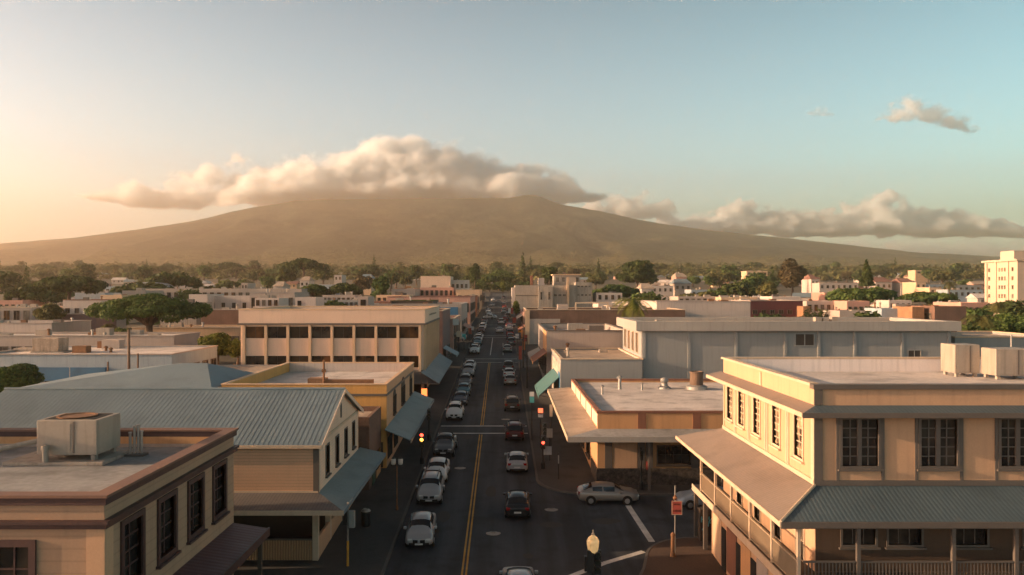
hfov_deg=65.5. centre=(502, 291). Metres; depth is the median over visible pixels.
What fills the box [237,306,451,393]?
office block
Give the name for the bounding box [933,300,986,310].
tan flat house
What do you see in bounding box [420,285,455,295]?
shop
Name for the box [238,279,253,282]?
bushy tree
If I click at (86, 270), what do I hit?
round tree
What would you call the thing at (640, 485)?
traffic light
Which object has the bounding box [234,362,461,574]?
pavement
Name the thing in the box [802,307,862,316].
hedge
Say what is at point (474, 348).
parked car
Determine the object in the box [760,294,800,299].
shop
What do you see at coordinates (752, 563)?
door
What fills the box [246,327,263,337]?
window
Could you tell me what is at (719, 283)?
palm tree
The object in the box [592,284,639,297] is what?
umbrella tree
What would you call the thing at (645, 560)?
kerb
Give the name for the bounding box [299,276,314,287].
distant house
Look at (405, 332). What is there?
window
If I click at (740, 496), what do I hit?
french window
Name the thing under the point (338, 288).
umbrella tree
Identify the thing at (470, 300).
red roofed block
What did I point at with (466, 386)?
parked car
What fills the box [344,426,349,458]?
window
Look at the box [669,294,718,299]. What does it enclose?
shop
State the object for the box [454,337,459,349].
shop window
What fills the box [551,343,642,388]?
annex building
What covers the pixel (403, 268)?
palm tree
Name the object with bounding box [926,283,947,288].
distant house
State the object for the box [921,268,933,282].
round tree
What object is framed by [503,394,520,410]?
parked car
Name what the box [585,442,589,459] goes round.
shop window
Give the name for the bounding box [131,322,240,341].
under tree shops
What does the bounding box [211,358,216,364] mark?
window
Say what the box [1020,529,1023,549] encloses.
window
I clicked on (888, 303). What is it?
shop
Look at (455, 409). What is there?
parked car
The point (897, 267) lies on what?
umbrella tree
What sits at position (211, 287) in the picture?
umbrella tree
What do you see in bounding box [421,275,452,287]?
blank wall store
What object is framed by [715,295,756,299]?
shop
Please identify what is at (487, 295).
pavement
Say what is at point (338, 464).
window
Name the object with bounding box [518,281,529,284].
bushy tree
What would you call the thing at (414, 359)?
window
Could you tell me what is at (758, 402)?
window
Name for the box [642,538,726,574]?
pavement
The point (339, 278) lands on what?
distant house
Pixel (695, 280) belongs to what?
bushy tree
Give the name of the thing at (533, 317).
brown block
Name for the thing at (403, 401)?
arched window
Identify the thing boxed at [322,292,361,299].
shop
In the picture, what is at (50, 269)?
round tree
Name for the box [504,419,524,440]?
parked car
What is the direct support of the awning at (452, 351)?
attached to the purple shop at (444, 328)
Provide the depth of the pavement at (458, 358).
145.58 m
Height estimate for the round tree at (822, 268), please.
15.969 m
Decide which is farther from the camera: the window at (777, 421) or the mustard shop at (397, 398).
the mustard shop at (397, 398)
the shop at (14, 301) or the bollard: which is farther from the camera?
the shop at (14, 301)
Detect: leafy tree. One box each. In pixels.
[0,363,44,392]
[32,302,66,319]
[197,332,234,364]
[229,338,240,364]
[371,275,389,294]
[755,281,778,295]
[989,314,1023,332]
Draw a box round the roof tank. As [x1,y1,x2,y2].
[30,337,71,352]
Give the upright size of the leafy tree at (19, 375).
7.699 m
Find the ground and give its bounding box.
[0,267,984,364]
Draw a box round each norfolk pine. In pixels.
[23,263,31,282]
[518,251,527,276]
[595,258,600,276]
[770,267,775,283]
[858,259,875,287]
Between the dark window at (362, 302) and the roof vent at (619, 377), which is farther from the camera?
the dark window at (362, 302)
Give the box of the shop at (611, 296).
[593,291,621,304]
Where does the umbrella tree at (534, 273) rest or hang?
on the ground
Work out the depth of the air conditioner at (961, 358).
48.10 m
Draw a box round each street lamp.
[391,457,402,509]
[512,324,523,367]
[513,336,527,387]
[584,530,600,574]
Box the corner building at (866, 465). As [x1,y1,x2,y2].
[675,357,1023,574]
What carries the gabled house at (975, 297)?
on the ground
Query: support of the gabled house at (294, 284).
on the ground
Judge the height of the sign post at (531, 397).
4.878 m
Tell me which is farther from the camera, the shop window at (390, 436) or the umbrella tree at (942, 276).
the umbrella tree at (942, 276)
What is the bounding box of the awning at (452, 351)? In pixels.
[443,346,458,356]
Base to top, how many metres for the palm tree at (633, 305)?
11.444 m
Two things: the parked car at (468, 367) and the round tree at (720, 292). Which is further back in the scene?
the round tree at (720, 292)
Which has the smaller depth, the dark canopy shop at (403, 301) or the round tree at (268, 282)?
the dark canopy shop at (403, 301)
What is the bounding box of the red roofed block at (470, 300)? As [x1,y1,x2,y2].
[387,296,474,324]
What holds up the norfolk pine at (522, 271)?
on the ground
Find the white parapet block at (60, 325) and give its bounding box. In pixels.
[0,317,91,331]
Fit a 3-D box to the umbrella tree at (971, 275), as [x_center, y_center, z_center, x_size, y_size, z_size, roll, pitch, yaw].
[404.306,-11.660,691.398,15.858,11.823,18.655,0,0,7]
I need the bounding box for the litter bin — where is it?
[361,508,370,526]
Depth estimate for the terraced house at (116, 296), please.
235.00 m
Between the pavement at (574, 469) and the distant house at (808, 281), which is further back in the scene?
the distant house at (808, 281)
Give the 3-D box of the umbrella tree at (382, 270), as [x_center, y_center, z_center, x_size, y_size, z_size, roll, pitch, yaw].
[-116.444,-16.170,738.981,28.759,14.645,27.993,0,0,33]
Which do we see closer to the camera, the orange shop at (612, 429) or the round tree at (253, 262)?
the orange shop at (612, 429)
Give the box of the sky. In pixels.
[0,0,1023,256]
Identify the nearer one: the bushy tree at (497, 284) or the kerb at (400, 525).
the kerb at (400, 525)
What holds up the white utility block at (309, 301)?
on the ground
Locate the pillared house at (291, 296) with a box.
[249,288,308,307]
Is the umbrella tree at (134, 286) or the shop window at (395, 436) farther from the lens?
the umbrella tree at (134, 286)
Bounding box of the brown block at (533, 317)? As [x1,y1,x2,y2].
[523,302,685,343]
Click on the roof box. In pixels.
(316, 380)
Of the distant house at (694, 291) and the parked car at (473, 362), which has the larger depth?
the distant house at (694, 291)
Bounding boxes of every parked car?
[404,510,436,546]
[416,469,444,503]
[424,456,449,481]
[433,432,456,456]
[445,399,463,419]
[452,390,468,404]
[455,382,471,395]
[457,372,472,386]
[461,363,474,376]
[463,360,475,369]
[469,344,479,353]
[473,334,482,341]
[473,337,481,344]
[477,326,485,332]
[483,314,496,318]
[495,327,503,332]
[498,318,504,323]
[499,566,537,574]
[502,344,512,351]
[502,360,514,369]
[502,367,515,377]
[503,373,516,384]
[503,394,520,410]
[503,490,531,517]
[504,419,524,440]
[504,450,528,471]
[505,324,512,329]
[505,329,513,333]
[506,333,514,338]
[506,337,515,344]
[577,481,638,504]
[676,486,722,509]
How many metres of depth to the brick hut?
187.09 m
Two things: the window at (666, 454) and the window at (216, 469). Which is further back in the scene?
the window at (666, 454)
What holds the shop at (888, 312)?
on the ground
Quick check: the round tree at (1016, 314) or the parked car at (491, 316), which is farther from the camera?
the parked car at (491, 316)
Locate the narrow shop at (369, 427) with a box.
[358,406,380,489]
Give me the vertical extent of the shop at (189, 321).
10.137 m
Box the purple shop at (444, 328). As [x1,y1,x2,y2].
[355,305,450,357]
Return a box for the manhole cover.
[486,531,500,535]
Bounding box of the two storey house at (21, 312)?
[0,304,62,319]
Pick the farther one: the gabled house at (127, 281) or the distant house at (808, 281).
the gabled house at (127, 281)
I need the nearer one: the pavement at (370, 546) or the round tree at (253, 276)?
the pavement at (370, 546)
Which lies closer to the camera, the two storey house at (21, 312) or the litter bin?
the litter bin
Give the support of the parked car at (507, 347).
on the street at (562, 550)
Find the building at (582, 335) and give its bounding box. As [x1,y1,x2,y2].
[538,323,622,389]
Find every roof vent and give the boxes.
[617,375,622,388]
[658,377,670,388]
[686,371,706,390]
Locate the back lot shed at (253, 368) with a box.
[219,365,276,372]
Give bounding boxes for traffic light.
[419,432,423,463]
[427,408,430,440]
[541,422,551,468]
[638,447,647,489]
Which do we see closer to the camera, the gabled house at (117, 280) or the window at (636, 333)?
the window at (636, 333)
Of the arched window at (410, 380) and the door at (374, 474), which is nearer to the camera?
the door at (374, 474)
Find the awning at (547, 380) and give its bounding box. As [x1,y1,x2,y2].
[535,368,558,397]
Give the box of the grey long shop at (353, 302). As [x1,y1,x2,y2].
[324,298,357,305]
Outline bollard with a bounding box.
[670,532,675,556]
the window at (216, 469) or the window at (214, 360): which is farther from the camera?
the window at (214, 360)
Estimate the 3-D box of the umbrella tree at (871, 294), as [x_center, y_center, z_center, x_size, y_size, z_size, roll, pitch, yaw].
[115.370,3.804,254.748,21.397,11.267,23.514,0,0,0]
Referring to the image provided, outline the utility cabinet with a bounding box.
[697,507,711,540]
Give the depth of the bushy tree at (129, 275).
719.67 m
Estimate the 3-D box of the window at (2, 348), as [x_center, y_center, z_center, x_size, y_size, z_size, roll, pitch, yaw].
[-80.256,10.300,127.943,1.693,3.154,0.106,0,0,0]
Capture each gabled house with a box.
[111,278,127,283]
[123,279,137,284]
[286,281,299,288]
[580,277,587,281]
[657,275,665,279]
[658,280,670,285]
[792,293,810,300]
[966,293,984,301]
[967,281,984,288]
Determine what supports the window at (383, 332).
in the office block at (277, 335)
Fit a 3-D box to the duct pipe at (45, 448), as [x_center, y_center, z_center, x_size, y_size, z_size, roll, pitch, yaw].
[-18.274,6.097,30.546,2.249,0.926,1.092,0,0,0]
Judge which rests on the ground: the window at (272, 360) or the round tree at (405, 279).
the round tree at (405, 279)
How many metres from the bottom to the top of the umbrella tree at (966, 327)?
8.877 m
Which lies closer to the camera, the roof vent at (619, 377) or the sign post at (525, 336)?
the roof vent at (619, 377)
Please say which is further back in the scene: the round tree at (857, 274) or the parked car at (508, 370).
the round tree at (857, 274)
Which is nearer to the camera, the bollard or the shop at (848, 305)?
the bollard
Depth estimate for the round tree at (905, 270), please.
860.27 m
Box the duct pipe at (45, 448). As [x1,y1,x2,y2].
[0,439,49,462]
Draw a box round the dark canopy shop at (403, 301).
[390,296,437,303]
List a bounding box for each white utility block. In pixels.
[295,297,323,305]
[358,296,373,305]
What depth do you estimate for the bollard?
48.89 m
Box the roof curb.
[2,450,128,465]
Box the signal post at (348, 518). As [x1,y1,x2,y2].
[342,502,354,565]
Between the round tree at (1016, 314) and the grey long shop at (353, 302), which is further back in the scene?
the grey long shop at (353, 302)
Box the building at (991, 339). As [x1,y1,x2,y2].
[951,331,1023,356]
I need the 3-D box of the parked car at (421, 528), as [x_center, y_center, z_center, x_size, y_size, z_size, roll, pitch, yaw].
[-5.350,15.522,52.568,2.160,1.519,4.640,0,3,-2]
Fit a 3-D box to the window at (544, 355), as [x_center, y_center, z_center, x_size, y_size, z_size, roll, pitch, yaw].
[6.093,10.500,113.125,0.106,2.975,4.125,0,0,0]
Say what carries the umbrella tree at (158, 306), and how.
on the ground
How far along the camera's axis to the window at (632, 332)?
98.88 m
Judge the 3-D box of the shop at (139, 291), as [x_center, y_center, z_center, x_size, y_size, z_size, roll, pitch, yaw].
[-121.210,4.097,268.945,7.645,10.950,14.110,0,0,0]
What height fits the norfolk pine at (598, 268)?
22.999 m
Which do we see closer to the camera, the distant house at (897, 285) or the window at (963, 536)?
the window at (963, 536)
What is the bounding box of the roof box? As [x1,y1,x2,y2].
[308,377,373,382]
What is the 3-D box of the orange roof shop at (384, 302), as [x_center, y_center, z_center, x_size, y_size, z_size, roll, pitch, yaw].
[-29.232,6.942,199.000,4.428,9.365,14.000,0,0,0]
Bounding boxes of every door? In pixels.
[372,470,375,484]
[381,442,382,466]
[721,526,725,572]
[736,542,740,574]
[750,557,755,574]
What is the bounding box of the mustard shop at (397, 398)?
[221,362,433,467]
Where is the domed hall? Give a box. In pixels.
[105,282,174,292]
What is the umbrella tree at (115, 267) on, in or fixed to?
on the ground
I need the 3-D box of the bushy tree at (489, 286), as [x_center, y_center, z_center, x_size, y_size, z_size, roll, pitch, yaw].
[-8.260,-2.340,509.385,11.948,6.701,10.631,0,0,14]
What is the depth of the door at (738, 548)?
43.79 m
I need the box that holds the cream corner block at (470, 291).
[456,288,481,311]
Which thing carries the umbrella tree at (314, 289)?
on the ground
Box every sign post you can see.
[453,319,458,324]
[456,331,460,336]
[519,346,521,380]
[524,335,526,357]
[530,392,533,439]
[538,408,542,447]
[547,428,552,460]
[550,405,552,445]
[672,486,681,554]
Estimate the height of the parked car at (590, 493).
1.519 m
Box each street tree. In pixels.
[500,279,505,291]
[512,300,519,319]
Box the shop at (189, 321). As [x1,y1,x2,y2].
[160,299,211,324]
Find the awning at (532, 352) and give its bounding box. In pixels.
[528,347,539,361]
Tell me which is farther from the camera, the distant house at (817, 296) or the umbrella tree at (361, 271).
the umbrella tree at (361, 271)
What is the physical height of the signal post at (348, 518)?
3.800 m
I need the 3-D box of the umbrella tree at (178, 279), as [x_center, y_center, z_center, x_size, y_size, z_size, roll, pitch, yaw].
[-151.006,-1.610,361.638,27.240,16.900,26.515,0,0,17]
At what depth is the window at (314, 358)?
106.27 m
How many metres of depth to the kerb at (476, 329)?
204.84 m
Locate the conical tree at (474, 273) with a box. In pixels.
[468,263,480,289]
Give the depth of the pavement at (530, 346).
173.66 m
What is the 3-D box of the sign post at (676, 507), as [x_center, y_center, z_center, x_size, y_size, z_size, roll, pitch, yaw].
[10.774,14.110,49.200,0.640,4.300,0.280,0,0,0]
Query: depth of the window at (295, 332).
106.27 m
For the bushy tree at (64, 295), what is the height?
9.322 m
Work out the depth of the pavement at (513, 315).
277.84 m
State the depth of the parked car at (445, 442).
74.28 m
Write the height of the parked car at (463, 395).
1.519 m
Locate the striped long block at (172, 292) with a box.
[145,286,311,298]
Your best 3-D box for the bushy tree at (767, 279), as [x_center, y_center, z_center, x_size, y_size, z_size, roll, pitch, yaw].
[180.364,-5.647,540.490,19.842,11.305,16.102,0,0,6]
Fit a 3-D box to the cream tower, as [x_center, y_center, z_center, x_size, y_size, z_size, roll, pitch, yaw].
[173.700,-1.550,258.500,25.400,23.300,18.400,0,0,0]
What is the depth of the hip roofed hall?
71.02 m
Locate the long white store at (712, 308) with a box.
[641,299,750,316]
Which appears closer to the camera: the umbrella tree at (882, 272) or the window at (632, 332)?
the window at (632, 332)
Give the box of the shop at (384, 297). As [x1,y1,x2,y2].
[376,292,413,300]
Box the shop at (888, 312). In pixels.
[864,302,906,316]
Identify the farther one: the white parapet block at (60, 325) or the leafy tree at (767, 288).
the leafy tree at (767, 288)
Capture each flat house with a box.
[593,302,616,306]
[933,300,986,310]
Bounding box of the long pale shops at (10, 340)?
[0,328,200,350]
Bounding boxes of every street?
[384,293,590,574]
[571,494,702,574]
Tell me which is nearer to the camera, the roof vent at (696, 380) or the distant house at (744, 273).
the roof vent at (696, 380)
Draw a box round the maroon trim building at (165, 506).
[0,428,269,574]
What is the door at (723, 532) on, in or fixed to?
in the corner building at (866, 465)
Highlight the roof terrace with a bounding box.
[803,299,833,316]
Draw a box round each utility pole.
[127,329,129,368]
[137,353,138,367]
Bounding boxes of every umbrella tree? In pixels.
[2,265,29,271]
[3,285,65,303]
[30,275,108,299]
[31,271,57,278]
[32,263,50,267]
[49,261,64,266]
[83,293,212,331]
[102,265,125,270]
[109,281,174,293]
[122,263,138,268]
[144,270,203,288]
[161,264,182,269]
[203,285,221,288]
[212,262,241,276]
[226,266,245,278]
[246,268,264,281]
[262,273,278,280]
[297,284,331,296]
[326,282,362,294]
[345,268,355,274]
[351,268,379,275]
[377,267,390,276]
[460,274,481,288]
[477,273,500,290]
[487,268,511,289]
[494,272,518,282]
[512,276,533,283]
[526,265,547,279]
[529,270,541,276]
[537,275,551,284]
[549,262,563,267]
[579,267,593,272]
[586,276,604,288]
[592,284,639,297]
[615,260,658,287]
[652,263,666,273]
[704,272,741,286]
[717,281,758,296]
[742,261,763,267]
[756,313,793,316]
[767,274,783,284]
[825,286,897,302]
[871,269,886,276]
[881,263,893,267]
[886,264,908,270]
[895,291,960,303]
[928,271,960,283]
[959,272,977,278]
[961,324,998,330]
[982,300,1023,312]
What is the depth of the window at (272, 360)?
106.27 m
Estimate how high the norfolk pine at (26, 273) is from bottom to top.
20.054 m
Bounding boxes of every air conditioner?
[37,412,119,459]
[941,343,979,376]
[981,347,1023,378]
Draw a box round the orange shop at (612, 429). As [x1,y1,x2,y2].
[548,379,722,490]
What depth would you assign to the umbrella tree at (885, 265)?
1084.36 m
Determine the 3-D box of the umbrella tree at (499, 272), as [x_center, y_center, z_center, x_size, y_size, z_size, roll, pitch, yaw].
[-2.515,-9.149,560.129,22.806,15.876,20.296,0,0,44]
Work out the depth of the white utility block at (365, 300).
168.00 m
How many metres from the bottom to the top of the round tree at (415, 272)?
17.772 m
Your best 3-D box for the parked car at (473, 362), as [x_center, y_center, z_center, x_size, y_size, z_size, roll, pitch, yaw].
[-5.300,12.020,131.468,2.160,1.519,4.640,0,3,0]
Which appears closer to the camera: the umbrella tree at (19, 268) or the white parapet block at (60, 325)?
the white parapet block at (60, 325)
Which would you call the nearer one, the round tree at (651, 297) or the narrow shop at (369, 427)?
the narrow shop at (369, 427)
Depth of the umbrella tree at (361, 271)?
666.12 m
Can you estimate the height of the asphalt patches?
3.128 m
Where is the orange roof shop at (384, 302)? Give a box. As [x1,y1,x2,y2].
[374,301,391,303]
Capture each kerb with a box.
[380,361,462,574]
[465,294,490,354]
[518,361,673,495]
[639,537,697,574]
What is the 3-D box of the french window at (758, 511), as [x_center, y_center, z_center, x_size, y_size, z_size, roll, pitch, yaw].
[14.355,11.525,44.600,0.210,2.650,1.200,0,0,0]
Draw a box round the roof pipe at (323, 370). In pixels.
[322,360,325,382]
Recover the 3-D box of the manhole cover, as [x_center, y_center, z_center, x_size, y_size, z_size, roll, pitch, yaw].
[-0.600,16.199,53.500,1.000,0.013,1.000,0,0,0]
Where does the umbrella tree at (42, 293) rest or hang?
on the ground
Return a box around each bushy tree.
[60,291,77,299]
[114,327,131,331]
[120,272,136,278]
[215,279,240,288]
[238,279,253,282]
[370,291,387,297]
[470,280,485,289]
[480,283,498,291]
[494,281,509,290]
[506,282,521,290]
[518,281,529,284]
[630,290,668,300]
[687,275,701,286]
[764,276,780,286]
[954,279,973,284]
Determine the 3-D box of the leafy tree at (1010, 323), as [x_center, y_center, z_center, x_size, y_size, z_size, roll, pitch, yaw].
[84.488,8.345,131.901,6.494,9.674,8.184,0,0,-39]
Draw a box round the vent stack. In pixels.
[124,424,147,456]
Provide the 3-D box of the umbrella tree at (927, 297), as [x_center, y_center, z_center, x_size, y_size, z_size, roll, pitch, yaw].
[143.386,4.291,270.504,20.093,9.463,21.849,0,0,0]
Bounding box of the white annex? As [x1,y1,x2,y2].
[451,279,469,289]
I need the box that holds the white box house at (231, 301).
[214,296,249,308]
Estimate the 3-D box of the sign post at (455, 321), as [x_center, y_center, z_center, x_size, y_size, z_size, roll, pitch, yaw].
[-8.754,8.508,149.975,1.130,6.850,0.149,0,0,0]
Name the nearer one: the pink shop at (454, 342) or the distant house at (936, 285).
the pink shop at (454, 342)
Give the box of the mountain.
[0,195,999,267]
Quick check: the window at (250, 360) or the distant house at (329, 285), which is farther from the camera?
the distant house at (329, 285)
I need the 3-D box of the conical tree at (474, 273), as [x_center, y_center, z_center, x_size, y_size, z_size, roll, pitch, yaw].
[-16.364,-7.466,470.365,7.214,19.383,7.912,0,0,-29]
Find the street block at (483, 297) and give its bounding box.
[482,293,484,306]
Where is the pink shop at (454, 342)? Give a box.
[450,315,459,353]
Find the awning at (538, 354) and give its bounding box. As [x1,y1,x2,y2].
[530,348,546,364]
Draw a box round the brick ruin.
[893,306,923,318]
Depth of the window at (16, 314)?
194.98 m
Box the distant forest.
[0,247,996,280]
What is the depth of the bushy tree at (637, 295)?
284.30 m
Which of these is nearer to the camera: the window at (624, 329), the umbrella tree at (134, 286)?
the window at (624, 329)
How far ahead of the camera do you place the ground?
643.23 m
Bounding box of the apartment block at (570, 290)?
[511,274,591,311]
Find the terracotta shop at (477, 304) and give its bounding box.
[465,294,479,316]
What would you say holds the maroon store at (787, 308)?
on the ground
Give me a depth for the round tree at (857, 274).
637.96 m
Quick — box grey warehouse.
[616,317,960,378]
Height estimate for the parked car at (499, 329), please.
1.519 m
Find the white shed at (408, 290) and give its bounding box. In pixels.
[391,286,419,295]
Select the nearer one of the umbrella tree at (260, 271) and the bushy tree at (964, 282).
the bushy tree at (964, 282)
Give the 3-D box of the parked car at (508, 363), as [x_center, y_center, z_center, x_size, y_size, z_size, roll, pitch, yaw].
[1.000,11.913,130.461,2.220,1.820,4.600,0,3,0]
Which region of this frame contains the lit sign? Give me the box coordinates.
[421,380,427,395]
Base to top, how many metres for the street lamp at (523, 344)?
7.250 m
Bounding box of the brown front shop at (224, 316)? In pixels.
[201,304,254,324]
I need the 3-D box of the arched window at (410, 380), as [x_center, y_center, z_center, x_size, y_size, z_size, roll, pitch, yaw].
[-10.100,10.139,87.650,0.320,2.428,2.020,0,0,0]
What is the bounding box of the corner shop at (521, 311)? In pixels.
[520,309,522,323]
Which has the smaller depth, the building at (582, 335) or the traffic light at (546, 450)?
the traffic light at (546, 450)
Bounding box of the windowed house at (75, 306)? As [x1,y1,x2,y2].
[63,296,125,328]
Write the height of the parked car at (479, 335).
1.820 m
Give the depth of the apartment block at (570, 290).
300.00 m
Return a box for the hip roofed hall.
[24,363,252,386]
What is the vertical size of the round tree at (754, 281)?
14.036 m
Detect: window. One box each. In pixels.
[0,346,7,350]
[0,540,36,574]
[4,311,9,319]
[13,311,19,319]
[23,311,29,319]
[120,507,145,574]
[156,488,181,569]
[186,472,207,544]
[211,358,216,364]
[211,458,229,524]
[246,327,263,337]
[246,356,263,364]
[251,298,254,307]
[268,327,285,337]
[268,356,285,364]
[289,298,292,305]
[290,327,307,337]
[290,356,307,361]
[312,327,329,337]
[312,356,329,361]
[325,442,331,477]
[334,327,351,337]
[334,356,351,361]
[335,434,340,467]
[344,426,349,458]
[352,420,356,449]
[356,327,373,337]
[356,356,373,361]
[360,300,365,305]
[378,327,395,337]
[378,356,395,361]
[388,433,391,458]
[393,389,396,415]
[394,434,397,447]
[400,327,417,337]
[400,356,417,366]
[401,377,405,405]
[409,374,412,395]
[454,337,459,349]
[542,355,543,372]
[544,355,545,375]
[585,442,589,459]
[624,329,625,347]
[628,330,629,348]
[631,331,633,350]
[635,332,637,352]
[656,445,692,465]
[724,386,732,423]
[735,391,744,430]
[736,490,742,507]
[750,397,760,439]
[753,505,760,523]
[769,405,780,450]
[774,523,781,541]
[790,414,804,463]
[795,529,804,561]
[838,418,883,471]
[839,529,880,549]
[885,529,926,549]
[917,418,962,471]
[924,313,931,319]
[956,529,992,549]
[997,418,1023,471]
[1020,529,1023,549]
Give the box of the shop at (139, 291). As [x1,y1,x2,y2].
[122,288,163,294]
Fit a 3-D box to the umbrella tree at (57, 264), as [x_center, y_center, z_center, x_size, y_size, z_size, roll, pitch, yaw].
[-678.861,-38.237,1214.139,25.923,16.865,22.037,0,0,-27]
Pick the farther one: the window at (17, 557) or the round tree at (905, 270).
the round tree at (905, 270)
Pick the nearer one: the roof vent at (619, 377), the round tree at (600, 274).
the roof vent at (619, 377)
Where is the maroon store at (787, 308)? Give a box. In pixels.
[733,299,802,316]
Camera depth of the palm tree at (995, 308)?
191.34 m
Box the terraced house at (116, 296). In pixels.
[100,293,139,322]
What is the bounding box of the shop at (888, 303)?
[870,297,911,307]
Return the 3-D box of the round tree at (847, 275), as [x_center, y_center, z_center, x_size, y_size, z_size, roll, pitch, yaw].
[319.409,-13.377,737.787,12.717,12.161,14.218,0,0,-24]
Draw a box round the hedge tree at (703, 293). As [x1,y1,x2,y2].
[679,291,718,295]
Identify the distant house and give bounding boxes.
[241,283,254,288]
[273,281,290,288]
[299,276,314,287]
[319,283,339,294]
[334,275,345,283]
[362,274,374,294]
[637,283,654,297]
[652,285,672,299]
[669,279,690,295]
[671,273,686,280]
[685,287,716,293]
[741,270,767,281]
[802,275,818,292]
[811,292,829,300]
[812,281,857,291]
[864,277,892,289]
[892,278,911,296]
[902,280,925,294]
[908,270,929,281]
[915,285,941,292]
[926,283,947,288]
[936,288,982,301]
[948,285,980,288]
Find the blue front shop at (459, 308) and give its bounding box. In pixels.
[374,299,467,340]
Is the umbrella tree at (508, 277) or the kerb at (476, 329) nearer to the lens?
the kerb at (476, 329)
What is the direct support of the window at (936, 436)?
in the corner building at (866, 465)
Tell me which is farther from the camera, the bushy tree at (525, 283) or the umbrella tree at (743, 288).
the bushy tree at (525, 283)
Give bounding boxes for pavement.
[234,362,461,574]
[448,354,464,361]
[456,321,478,353]
[474,306,485,320]
[483,293,490,305]
[507,293,510,305]
[509,306,519,320]
[513,321,538,354]
[519,361,720,492]
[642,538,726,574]
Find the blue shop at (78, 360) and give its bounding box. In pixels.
[0,339,217,383]
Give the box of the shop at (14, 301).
[0,298,48,305]
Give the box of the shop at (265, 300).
[255,293,288,307]
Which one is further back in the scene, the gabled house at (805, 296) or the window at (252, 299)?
the gabled house at (805, 296)
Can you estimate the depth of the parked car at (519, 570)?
43.88 m
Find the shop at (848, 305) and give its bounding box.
[834,299,869,309]
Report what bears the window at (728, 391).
in the corner building at (866, 465)
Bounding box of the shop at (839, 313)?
[823,307,866,316]
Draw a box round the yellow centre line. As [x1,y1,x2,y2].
[461,363,489,574]
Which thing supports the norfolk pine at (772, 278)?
on the ground
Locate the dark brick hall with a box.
[907,304,965,324]
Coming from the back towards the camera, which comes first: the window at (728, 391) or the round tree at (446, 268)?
the round tree at (446, 268)
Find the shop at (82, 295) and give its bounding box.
[75,290,120,298]
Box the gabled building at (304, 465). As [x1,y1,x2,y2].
[0,387,385,560]
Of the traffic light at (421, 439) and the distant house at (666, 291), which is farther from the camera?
the distant house at (666, 291)
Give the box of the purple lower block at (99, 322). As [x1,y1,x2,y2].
[62,311,115,331]
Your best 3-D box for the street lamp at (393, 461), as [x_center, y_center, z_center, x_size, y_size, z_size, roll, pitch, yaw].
[-7.670,13.940,58.000,0.880,3.860,0.351,0,0,0]
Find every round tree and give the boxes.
[0,271,23,294]
[45,265,58,273]
[59,268,75,275]
[70,263,97,278]
[72,260,83,266]
[127,265,136,272]
[133,266,153,281]
[176,289,201,298]
[196,265,212,280]
[246,271,258,281]
[247,265,263,271]
[248,260,260,266]
[258,275,275,288]
[264,268,275,273]
[274,263,297,281]
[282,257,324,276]
[312,263,333,283]
[324,300,346,305]
[352,274,373,295]
[363,264,378,276]
[383,270,400,290]
[392,270,405,287]
[398,273,413,287]
[409,265,424,285]
[440,263,454,275]
[447,271,460,279]
[490,261,503,270]
[541,267,557,284]
[566,268,580,273]
[595,272,606,284]
[640,294,660,303]
[702,275,717,288]
[710,290,726,294]
[721,264,736,282]
[741,275,762,285]
[749,272,766,282]
[778,258,806,295]
[817,265,827,273]
[832,261,840,266]
[840,271,853,282]
[851,270,864,282]
[853,310,881,316]
[902,267,912,273]
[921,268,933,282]
[946,263,965,283]
[961,263,970,269]
[966,307,994,326]
[1000,310,1023,316]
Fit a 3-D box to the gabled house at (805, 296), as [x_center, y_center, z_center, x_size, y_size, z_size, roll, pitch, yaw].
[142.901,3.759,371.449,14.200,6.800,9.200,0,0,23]
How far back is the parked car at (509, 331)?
193.85 m
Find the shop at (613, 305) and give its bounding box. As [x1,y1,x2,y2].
[603,303,624,306]
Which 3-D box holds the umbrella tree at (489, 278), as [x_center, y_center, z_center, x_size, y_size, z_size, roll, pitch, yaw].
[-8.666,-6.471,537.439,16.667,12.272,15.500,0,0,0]
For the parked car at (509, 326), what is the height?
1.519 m
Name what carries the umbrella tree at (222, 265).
on the ground
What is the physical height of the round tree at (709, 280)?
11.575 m
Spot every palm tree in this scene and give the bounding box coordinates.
[100,323,117,331]
[396,265,408,285]
[614,297,653,316]
[715,281,724,287]
[941,281,957,293]
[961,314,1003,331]
[987,301,1008,313]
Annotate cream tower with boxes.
[981,251,1023,313]
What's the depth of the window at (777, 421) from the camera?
41.78 m
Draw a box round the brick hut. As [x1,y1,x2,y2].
[797,306,809,316]
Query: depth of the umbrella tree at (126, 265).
1198.63 m
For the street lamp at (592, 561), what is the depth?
36.81 m
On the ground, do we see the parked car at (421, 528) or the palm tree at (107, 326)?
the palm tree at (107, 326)
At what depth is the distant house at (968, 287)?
450.00 m
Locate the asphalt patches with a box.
[437,381,621,557]
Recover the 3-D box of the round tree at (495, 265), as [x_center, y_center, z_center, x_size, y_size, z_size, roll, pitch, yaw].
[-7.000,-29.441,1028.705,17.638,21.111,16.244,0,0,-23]
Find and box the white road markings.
[438,312,654,574]
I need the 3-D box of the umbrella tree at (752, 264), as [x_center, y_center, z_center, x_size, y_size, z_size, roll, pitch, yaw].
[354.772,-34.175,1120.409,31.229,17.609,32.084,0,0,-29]
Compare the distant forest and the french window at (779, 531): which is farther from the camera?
the distant forest
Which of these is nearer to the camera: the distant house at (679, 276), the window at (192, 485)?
the window at (192, 485)
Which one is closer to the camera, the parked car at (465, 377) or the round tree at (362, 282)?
the parked car at (465, 377)

